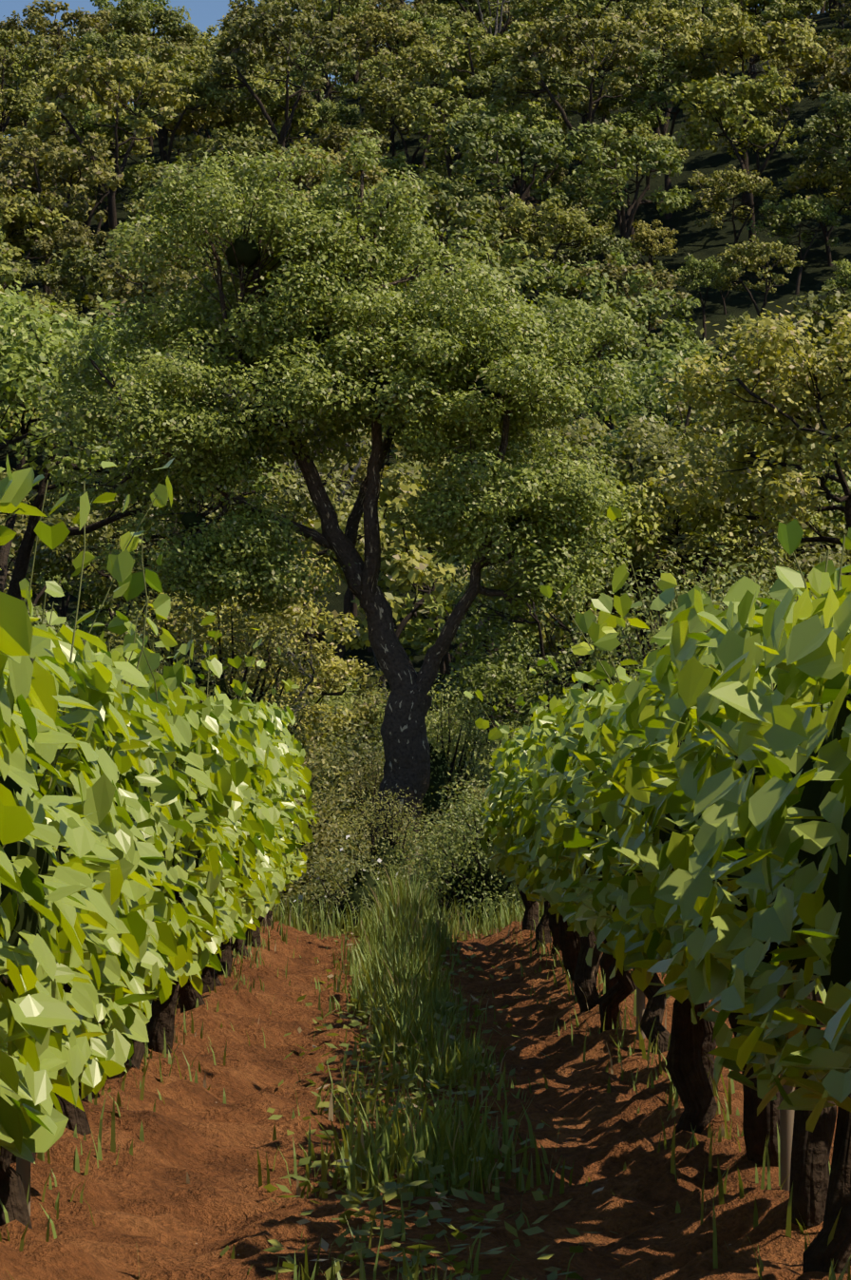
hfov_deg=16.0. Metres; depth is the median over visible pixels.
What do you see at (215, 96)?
hill oak
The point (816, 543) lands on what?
hill oak
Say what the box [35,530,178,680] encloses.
hill oak
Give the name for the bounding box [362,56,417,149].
hill oak
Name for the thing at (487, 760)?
maquis shrub
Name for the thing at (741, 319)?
hill oak
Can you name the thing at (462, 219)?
hill oak
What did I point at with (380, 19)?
hill oak
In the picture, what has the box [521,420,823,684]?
oak tree
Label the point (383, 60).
hill oak
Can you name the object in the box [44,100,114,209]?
hill oak
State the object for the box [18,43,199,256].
hill oak
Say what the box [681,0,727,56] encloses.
hill oak
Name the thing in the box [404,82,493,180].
hill oak
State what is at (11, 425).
hill oak
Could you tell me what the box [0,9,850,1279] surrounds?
ground
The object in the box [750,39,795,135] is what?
hill oak
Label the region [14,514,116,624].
hill oak
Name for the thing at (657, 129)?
hill oak
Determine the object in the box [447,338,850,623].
oak right neighbour
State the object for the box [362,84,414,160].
hill oak
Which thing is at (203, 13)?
sky
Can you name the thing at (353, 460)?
hill oak
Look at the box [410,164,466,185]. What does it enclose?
hill oak
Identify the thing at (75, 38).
hill oak
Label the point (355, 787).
maquis shrub
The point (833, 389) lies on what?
oak tree
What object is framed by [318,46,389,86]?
hill oak
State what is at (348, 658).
hill oak
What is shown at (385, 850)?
heath bush
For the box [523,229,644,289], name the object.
hill oak
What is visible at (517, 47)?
hill oak
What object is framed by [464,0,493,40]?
hill oak
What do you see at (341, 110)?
hill oak
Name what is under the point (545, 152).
hill oak
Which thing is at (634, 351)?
hill oak
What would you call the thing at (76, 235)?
hill oak
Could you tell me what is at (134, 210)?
hill oak
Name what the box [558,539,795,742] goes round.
maquis shrub
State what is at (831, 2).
hill oak
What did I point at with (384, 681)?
hill oak
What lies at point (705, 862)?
vine row
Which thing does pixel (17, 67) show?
hill oak
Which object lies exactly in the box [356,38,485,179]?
hill oak
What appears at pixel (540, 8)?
hill oak
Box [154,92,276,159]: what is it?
hill oak
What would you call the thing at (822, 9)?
hill oak
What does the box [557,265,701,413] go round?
hill oak
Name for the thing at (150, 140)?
hill oak
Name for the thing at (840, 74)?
hill oak
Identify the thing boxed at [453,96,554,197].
hill oak
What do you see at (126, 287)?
hill oak
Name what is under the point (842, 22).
hill oak
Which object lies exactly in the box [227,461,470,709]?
hill oak
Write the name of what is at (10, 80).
hill oak
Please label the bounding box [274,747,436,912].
arbutus bush
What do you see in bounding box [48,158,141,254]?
hill oak
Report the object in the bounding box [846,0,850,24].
hill oak
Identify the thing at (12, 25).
hill oak
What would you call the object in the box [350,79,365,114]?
hill oak
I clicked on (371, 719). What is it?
bush
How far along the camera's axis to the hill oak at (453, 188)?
198.57 m
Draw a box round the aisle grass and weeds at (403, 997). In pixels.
[0,861,850,1279]
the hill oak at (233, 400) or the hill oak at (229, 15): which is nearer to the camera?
the hill oak at (233, 400)
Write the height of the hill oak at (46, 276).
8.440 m
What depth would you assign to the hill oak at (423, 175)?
208.94 m
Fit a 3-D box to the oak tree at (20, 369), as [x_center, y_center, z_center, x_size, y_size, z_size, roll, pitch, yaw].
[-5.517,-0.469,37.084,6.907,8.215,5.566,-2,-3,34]
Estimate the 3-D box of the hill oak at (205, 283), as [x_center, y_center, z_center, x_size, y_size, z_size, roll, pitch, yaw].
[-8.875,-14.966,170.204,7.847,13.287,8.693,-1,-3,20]
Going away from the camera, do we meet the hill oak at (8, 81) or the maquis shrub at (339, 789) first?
the maquis shrub at (339, 789)
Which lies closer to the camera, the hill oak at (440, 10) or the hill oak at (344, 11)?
the hill oak at (440, 10)
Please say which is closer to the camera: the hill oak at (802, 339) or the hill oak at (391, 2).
the hill oak at (802, 339)
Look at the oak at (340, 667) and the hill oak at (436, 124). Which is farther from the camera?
the hill oak at (436, 124)
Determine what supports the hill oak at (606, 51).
on the ground at (151, 1210)
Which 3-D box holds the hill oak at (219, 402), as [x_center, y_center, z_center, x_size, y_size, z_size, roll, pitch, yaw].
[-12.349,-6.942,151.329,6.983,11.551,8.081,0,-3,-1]
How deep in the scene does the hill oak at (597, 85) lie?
237.46 m
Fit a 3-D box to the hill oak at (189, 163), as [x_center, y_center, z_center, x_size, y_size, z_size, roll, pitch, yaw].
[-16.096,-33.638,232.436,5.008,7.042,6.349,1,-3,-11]
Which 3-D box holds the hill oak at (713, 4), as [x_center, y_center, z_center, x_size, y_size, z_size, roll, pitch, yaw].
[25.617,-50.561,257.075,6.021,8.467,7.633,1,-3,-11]
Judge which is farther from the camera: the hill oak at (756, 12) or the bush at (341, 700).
the hill oak at (756, 12)
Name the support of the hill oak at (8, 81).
on the ground at (151, 1210)
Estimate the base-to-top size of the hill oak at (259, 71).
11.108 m
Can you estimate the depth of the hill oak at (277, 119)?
246.34 m
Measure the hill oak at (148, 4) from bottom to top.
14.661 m
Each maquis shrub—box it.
[106,585,370,876]
[295,708,491,885]
[297,706,494,822]
[299,782,365,871]
[320,746,429,862]
[326,714,500,896]
[347,672,501,900]
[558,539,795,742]
[632,545,797,676]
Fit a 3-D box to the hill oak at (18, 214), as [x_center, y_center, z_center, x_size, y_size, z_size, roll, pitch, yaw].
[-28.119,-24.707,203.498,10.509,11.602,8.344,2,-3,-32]
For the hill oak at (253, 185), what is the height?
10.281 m
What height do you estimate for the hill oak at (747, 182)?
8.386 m
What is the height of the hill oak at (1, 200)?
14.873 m
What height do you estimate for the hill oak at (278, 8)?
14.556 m
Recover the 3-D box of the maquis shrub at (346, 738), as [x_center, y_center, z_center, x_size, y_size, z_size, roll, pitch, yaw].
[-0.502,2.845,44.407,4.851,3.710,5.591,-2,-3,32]
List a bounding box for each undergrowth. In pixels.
[292,775,424,903]
[420,773,544,902]
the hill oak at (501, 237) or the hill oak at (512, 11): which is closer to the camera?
the hill oak at (501, 237)
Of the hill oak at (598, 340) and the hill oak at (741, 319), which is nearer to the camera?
the hill oak at (598, 340)
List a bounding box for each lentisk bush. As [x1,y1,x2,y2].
[274,781,372,916]
[376,773,544,924]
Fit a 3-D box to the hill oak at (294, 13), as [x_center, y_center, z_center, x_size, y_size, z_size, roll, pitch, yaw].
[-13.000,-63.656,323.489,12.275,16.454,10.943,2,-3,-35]
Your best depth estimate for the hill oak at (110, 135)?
241.15 m
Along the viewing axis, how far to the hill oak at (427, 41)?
267.96 m
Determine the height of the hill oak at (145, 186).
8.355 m
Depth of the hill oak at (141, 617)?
120.98 m
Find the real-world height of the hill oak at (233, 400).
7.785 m
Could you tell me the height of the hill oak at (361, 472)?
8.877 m
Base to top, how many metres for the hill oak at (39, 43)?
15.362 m
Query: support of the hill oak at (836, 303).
on the ground at (151, 1210)
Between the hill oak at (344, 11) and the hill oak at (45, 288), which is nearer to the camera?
the hill oak at (45, 288)
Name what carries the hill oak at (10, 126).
on the ground at (151, 1210)
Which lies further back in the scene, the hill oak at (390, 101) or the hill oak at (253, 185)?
the hill oak at (390, 101)
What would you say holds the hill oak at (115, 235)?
on the ground at (151, 1210)
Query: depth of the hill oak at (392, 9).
283.30 m
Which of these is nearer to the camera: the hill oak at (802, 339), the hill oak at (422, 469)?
the hill oak at (422, 469)
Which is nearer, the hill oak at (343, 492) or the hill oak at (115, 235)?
the hill oak at (343, 492)
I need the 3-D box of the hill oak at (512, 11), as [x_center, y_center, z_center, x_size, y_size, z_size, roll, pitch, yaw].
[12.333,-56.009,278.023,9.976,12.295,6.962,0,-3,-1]
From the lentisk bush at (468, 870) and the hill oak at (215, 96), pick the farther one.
the hill oak at (215, 96)
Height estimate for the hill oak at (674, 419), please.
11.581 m
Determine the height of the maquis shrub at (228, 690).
4.028 m
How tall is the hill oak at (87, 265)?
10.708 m
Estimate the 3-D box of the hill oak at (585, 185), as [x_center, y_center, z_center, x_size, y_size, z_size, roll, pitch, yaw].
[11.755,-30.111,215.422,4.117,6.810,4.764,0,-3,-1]
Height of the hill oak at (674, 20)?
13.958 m
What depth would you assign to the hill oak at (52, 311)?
171.78 m
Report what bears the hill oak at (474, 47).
on the ground at (151, 1210)
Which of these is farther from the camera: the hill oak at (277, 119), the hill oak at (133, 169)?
the hill oak at (277, 119)
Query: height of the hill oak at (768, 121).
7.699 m
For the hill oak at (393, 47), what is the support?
on the ground at (151, 1210)
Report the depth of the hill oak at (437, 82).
259.37 m
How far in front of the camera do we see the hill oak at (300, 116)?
241.28 m
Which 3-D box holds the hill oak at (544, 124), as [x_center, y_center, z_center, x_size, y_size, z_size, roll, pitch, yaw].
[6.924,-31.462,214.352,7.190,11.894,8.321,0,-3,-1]
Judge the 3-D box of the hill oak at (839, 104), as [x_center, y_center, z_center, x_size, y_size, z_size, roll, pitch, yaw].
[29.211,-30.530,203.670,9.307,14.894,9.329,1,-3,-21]
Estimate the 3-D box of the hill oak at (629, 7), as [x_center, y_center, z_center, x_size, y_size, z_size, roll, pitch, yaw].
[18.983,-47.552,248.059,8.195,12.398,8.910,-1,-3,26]
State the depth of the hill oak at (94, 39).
262.13 m
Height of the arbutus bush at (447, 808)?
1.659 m
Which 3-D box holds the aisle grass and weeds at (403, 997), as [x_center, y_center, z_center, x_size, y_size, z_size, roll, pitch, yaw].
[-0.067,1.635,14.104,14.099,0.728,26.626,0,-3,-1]
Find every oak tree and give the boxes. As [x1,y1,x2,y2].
[0,280,291,599]
[13,330,419,684]
[23,598,166,684]
[31,623,150,685]
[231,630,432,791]
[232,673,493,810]
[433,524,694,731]
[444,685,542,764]
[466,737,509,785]
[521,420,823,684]
[592,373,850,636]
[619,301,850,545]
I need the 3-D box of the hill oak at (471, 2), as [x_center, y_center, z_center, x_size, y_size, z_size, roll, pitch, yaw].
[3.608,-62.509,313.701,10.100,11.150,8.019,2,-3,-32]
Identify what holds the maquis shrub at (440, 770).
on the ground at (151, 1210)
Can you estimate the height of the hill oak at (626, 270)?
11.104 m
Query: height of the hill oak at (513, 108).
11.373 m
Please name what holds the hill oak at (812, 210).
on the ground at (151, 1210)
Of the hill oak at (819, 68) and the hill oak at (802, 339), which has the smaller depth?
the hill oak at (802, 339)
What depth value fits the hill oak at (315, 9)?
298.25 m
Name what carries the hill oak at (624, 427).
on the ground at (151, 1210)
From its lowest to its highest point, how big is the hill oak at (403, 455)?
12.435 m
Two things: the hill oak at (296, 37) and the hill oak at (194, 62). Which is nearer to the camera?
the hill oak at (194, 62)
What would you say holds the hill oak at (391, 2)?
on the ground at (151, 1210)
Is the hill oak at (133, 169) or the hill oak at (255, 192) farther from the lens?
the hill oak at (133, 169)
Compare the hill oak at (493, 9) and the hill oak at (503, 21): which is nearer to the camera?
the hill oak at (493, 9)
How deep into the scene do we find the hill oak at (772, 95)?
214.14 m
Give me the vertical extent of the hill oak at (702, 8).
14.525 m
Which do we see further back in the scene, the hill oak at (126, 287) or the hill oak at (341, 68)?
the hill oak at (341, 68)
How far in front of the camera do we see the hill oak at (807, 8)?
253.45 m
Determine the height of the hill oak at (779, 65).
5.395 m
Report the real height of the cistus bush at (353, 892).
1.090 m
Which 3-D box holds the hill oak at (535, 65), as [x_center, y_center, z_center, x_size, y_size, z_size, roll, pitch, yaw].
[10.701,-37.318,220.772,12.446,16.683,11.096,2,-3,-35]
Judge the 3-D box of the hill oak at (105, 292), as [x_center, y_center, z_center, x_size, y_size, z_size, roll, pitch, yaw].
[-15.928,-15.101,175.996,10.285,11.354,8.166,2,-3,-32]
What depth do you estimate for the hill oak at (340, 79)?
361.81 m
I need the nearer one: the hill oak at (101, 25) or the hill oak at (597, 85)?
the hill oak at (597, 85)
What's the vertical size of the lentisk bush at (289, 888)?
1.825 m
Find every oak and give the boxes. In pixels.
[0,10,76,124]
[0,27,69,160]
[0,57,51,149]
[0,78,17,119]
[0,83,21,131]
[0,86,45,156]
[0,125,125,303]
[0,136,86,295]
[0,185,26,248]
[0,185,71,284]
[0,191,89,294]
[0,194,15,210]
[0,225,20,288]
[0,258,82,327]
[0,286,90,470]
[0,344,121,514]
[0,402,48,439]
[0,468,63,600]
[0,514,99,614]
[2,53,97,191]
[9,67,88,147]
[13,95,159,228]
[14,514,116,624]
[16,44,91,89]
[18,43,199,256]
[18,319,197,523]
[21,0,118,62]
[22,127,648,897]
[30,218,123,316]
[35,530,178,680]
[42,35,87,61]
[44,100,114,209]
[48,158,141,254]
[52,235,144,331]
[59,26,162,170]
[64,117,130,227]
[66,38,126,82]
[76,282,202,372]
[88,0,200,127]
[89,0,176,108]
[93,243,240,487]
[99,55,237,235]
[101,32,191,153]
[104,221,201,287]
[107,582,171,635]
[110,30,211,179]
[115,224,239,310]
[118,390,229,594]
[122,57,196,152]
[122,197,200,247]
[123,152,190,224]
[126,179,178,269]
[127,164,249,242]
[130,590,333,696]
[132,19,207,63]
[132,549,387,744]
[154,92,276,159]
[158,64,262,138]
[168,118,205,158]
[169,614,350,718]
[179,125,315,209]
[183,390,250,439]
[186,158,238,210]
[189,35,275,94]
[190,24,220,64]
[195,0,362,190]
[203,265,280,468]
[204,170,300,236]
[209,70,316,170]
[210,77,328,163]
[210,637,363,701]
[212,0,287,50]
[225,390,274,473]
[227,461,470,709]
[228,0,322,115]
[230,24,316,76]
[230,186,284,217]
[241,634,335,653]
[245,0,371,93]
[248,367,371,591]
[251,43,319,142]
[258,139,388,218]
[264,0,322,65]
[276,30,328,78]
[277,413,366,609]
[281,0,373,101]
[286,9,322,99]
[288,44,362,157]
[290,173,351,212]
[304,97,367,151]
[305,120,399,220]
[312,98,358,159]
[314,0,386,97]
[317,0,394,81]
[317,4,435,132]
[317,450,392,616]
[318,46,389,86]
[318,119,376,158]
[320,72,362,98]
[322,490,428,651]
[323,83,347,96]
[324,24,401,102]
[325,402,424,471]
[338,68,376,92]
[346,428,461,662]
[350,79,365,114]
[351,147,415,191]
[352,67,444,187]
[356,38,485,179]
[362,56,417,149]
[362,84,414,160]
[362,171,509,270]
[363,177,515,289]
[363,506,558,775]
[365,0,440,21]
[366,0,439,71]
[369,644,387,700]
[374,41,406,77]
[379,0,414,11]
[384,0,486,76]
[388,24,444,51]
[389,445,546,748]
[391,7,450,114]
[403,46,449,144]
[403,170,486,270]
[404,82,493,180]
[404,189,540,280]
[407,0,480,40]
[410,37,450,114]
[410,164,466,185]
[413,0,479,40]
[420,37,508,112]
[430,0,495,68]
[433,16,552,186]
[434,236,580,319]
[443,111,585,304]
[446,414,850,659]
[447,5,478,43]
[453,94,578,198]
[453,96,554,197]
[457,298,623,403]
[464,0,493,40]
[464,55,589,206]
[467,405,634,675]
[475,0,515,46]
[475,0,522,44]
[475,3,528,40]
[475,114,575,265]
[476,191,611,305]
[477,0,517,48]
[491,3,665,210]
[493,594,661,697]
[505,4,604,68]
[507,39,559,101]
[510,0,598,118]
[514,161,573,222]
[515,0,597,88]
[516,0,621,136]
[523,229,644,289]
[531,247,641,360]
[532,297,661,423]
[541,195,616,264]
[548,32,624,132]
[555,253,691,357]
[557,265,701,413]
[558,67,637,126]
[562,171,620,259]
[565,120,695,295]
[570,0,631,99]
[575,119,694,267]
[577,0,732,171]
[577,374,701,436]
[595,1,623,76]
[600,0,711,131]
[601,42,738,219]
[609,106,670,190]
[612,256,675,342]
[623,38,685,135]
[629,219,678,290]
[645,329,721,375]
[667,0,710,65]
[668,2,827,211]
[668,402,805,454]
[670,59,802,243]
[672,253,732,340]
[677,528,849,583]
[679,164,784,254]
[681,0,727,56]
[697,0,758,76]
[700,261,749,314]
[709,234,806,359]
[715,0,799,81]
[715,313,785,357]
[716,90,798,180]
[732,2,787,20]
[738,78,795,155]
[739,0,804,71]
[743,0,842,86]
[746,193,845,294]
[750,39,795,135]
[759,55,804,95]
[777,157,850,267]
[786,323,848,366]
[787,83,850,171]
[790,284,850,370]
[792,38,850,171]
[797,23,850,117]
[802,346,850,431]
[804,40,850,96]
[804,298,850,325]
[813,49,850,116]
[820,0,826,13]
[823,258,850,300]
[824,0,829,12]
[828,0,834,14]
[829,0,850,21]
[833,0,839,18]
[838,0,844,32]
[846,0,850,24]
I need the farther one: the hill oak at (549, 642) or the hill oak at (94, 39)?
the hill oak at (94, 39)
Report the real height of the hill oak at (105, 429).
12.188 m
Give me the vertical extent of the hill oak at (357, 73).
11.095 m
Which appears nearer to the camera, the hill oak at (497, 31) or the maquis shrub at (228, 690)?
the maquis shrub at (228, 690)
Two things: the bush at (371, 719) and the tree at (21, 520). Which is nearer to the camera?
the bush at (371, 719)
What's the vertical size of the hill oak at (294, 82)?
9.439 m
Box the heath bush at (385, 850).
[330,785,446,897]
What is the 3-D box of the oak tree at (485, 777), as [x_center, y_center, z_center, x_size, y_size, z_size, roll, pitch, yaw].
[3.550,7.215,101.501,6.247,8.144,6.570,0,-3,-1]
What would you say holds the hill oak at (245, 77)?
on the ground at (151, 1210)
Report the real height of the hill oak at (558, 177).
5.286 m
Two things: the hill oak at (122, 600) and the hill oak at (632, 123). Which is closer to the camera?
the hill oak at (122, 600)
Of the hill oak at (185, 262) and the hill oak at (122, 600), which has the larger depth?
the hill oak at (185, 262)
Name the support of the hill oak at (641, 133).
on the ground at (151, 1210)
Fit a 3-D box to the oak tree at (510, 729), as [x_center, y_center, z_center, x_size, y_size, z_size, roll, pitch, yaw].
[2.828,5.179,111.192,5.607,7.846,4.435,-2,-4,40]
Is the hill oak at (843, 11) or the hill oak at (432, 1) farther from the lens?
the hill oak at (432, 1)
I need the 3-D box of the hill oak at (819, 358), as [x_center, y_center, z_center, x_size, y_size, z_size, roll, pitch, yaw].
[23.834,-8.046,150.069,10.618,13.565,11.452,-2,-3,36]
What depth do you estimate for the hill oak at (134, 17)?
275.29 m
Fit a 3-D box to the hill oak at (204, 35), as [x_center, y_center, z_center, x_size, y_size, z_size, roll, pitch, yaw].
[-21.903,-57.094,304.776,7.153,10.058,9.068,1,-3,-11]
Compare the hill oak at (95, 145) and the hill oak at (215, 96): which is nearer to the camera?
the hill oak at (95, 145)
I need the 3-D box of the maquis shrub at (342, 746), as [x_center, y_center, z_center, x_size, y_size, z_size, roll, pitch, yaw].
[-0.483,2.342,39.345,4.069,2.892,4.660,-2,-3,32]
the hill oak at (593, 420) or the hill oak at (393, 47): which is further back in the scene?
the hill oak at (393, 47)
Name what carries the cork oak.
on the ground at (151, 1210)
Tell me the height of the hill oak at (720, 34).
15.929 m
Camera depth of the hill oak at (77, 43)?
279.61 m
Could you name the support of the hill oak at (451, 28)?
on the ground at (151, 1210)
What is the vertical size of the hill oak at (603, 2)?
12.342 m
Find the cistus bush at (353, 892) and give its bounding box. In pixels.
[281,828,443,930]
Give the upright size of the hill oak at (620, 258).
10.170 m
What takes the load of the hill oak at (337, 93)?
on the ground at (151, 1210)
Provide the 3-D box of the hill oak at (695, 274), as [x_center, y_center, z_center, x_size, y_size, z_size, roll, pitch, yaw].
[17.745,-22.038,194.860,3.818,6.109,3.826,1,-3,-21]
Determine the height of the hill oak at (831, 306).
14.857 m
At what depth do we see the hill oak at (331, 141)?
234.24 m
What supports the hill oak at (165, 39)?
on the ground at (151, 1210)
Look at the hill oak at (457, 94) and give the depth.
249.68 m
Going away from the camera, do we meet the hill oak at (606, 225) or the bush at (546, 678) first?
the bush at (546, 678)
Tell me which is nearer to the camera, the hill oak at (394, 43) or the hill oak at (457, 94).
the hill oak at (457, 94)
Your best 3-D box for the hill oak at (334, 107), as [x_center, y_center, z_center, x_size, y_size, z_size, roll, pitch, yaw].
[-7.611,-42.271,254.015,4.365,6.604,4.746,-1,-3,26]
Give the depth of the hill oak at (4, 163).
218.34 m
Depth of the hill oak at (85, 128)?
237.49 m
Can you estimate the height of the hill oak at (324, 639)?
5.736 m
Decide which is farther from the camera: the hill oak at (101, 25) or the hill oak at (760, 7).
the hill oak at (760, 7)
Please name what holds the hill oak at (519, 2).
on the ground at (151, 1210)
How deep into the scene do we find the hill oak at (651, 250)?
203.71 m
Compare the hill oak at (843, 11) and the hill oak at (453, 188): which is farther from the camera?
the hill oak at (843, 11)
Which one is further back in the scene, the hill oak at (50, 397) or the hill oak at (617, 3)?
the hill oak at (617, 3)
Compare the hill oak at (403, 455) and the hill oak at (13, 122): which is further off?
the hill oak at (13, 122)
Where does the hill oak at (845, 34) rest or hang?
on the ground at (151, 1210)
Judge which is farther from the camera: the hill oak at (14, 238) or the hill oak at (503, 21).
the hill oak at (503, 21)
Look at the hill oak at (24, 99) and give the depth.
244.33 m
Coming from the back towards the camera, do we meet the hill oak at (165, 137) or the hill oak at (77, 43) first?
the hill oak at (77, 43)
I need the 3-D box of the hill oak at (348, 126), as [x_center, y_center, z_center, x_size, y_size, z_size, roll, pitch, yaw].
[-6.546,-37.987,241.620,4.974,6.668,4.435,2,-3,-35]
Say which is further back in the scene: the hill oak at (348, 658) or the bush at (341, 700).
the hill oak at (348, 658)
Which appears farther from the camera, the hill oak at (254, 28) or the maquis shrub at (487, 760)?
the hill oak at (254, 28)
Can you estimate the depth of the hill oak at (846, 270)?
195.88 m
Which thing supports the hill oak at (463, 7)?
on the ground at (151, 1210)
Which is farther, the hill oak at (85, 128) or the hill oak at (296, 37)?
the hill oak at (296, 37)
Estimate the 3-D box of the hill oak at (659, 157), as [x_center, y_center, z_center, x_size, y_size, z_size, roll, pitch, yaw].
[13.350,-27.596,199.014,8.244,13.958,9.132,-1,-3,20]
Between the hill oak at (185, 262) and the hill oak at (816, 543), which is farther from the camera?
the hill oak at (185, 262)
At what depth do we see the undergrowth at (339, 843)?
32.14 m
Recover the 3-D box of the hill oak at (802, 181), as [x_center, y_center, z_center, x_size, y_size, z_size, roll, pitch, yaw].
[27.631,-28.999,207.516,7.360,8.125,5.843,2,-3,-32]
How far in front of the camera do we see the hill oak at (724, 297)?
199.32 m
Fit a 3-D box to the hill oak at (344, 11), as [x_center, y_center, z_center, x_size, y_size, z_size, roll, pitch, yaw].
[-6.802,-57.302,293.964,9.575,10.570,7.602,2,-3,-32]
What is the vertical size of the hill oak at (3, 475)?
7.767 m
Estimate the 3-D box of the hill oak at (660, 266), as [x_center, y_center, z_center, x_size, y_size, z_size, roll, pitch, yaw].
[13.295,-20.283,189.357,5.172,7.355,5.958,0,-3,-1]
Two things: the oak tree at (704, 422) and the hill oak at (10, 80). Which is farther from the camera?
the hill oak at (10, 80)
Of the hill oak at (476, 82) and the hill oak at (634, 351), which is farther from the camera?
the hill oak at (476, 82)
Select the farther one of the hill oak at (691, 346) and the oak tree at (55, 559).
the hill oak at (691, 346)
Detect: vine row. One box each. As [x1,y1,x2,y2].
[0,455,319,1228]
[463,476,850,1273]
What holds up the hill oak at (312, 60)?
on the ground at (151, 1210)
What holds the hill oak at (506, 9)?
on the ground at (151, 1210)
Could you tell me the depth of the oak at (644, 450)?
41.33 m
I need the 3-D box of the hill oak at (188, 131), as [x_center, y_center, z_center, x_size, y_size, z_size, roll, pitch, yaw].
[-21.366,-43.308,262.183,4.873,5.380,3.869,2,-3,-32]
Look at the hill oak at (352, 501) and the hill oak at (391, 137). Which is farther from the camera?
the hill oak at (391, 137)
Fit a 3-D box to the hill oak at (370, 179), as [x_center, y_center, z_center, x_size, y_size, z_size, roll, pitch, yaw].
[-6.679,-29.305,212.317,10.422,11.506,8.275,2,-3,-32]
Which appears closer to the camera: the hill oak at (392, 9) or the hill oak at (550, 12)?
the hill oak at (550, 12)
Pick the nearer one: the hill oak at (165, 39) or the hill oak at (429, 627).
the hill oak at (429, 627)
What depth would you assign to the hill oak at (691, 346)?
179.17 m
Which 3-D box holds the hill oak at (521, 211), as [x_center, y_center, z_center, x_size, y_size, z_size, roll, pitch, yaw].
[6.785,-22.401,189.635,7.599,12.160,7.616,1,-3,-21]
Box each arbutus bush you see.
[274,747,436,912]
[403,685,561,912]
[404,768,544,904]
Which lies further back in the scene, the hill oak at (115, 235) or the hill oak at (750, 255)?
the hill oak at (115, 235)
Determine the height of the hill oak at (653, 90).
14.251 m
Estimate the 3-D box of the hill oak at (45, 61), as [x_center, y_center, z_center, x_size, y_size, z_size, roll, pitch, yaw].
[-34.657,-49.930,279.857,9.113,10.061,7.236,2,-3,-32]
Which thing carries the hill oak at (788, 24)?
on the ground at (151, 1210)
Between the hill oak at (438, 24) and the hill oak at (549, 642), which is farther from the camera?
the hill oak at (438, 24)
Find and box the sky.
[0,0,826,137]
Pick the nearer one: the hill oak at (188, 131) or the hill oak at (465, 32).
the hill oak at (188, 131)
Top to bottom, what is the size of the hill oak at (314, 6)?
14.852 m
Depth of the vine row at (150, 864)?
8.19 m
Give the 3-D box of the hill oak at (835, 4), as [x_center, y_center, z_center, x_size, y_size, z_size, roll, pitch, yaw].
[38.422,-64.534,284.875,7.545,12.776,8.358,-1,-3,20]
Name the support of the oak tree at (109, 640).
on the ground at (151, 1210)
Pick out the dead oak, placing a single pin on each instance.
(311, 677)
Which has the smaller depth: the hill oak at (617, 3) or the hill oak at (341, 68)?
the hill oak at (341, 68)
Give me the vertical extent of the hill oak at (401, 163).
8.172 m
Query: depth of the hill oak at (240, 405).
157.13 m
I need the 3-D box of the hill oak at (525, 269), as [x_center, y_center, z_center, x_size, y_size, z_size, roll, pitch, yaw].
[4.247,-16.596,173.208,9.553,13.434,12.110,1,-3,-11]
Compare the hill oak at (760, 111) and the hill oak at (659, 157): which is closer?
the hill oak at (659, 157)
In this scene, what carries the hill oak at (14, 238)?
on the ground at (151, 1210)
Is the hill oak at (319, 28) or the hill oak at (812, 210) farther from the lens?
the hill oak at (319, 28)
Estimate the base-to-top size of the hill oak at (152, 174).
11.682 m
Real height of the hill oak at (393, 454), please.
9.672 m
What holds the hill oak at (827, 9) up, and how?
on the ground at (151, 1210)
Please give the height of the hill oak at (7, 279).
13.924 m
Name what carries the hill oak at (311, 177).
on the ground at (151, 1210)
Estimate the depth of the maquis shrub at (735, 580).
29.94 m
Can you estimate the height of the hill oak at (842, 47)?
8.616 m
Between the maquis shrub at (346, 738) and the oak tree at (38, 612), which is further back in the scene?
the oak tree at (38, 612)
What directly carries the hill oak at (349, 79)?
on the ground at (151, 1210)
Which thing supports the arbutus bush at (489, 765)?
on the ground at (151, 1210)
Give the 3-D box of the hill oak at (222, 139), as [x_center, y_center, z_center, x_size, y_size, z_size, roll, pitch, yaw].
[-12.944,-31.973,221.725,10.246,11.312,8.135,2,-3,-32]
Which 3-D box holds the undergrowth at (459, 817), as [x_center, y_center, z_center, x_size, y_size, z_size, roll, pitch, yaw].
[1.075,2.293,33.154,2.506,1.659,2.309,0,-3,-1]

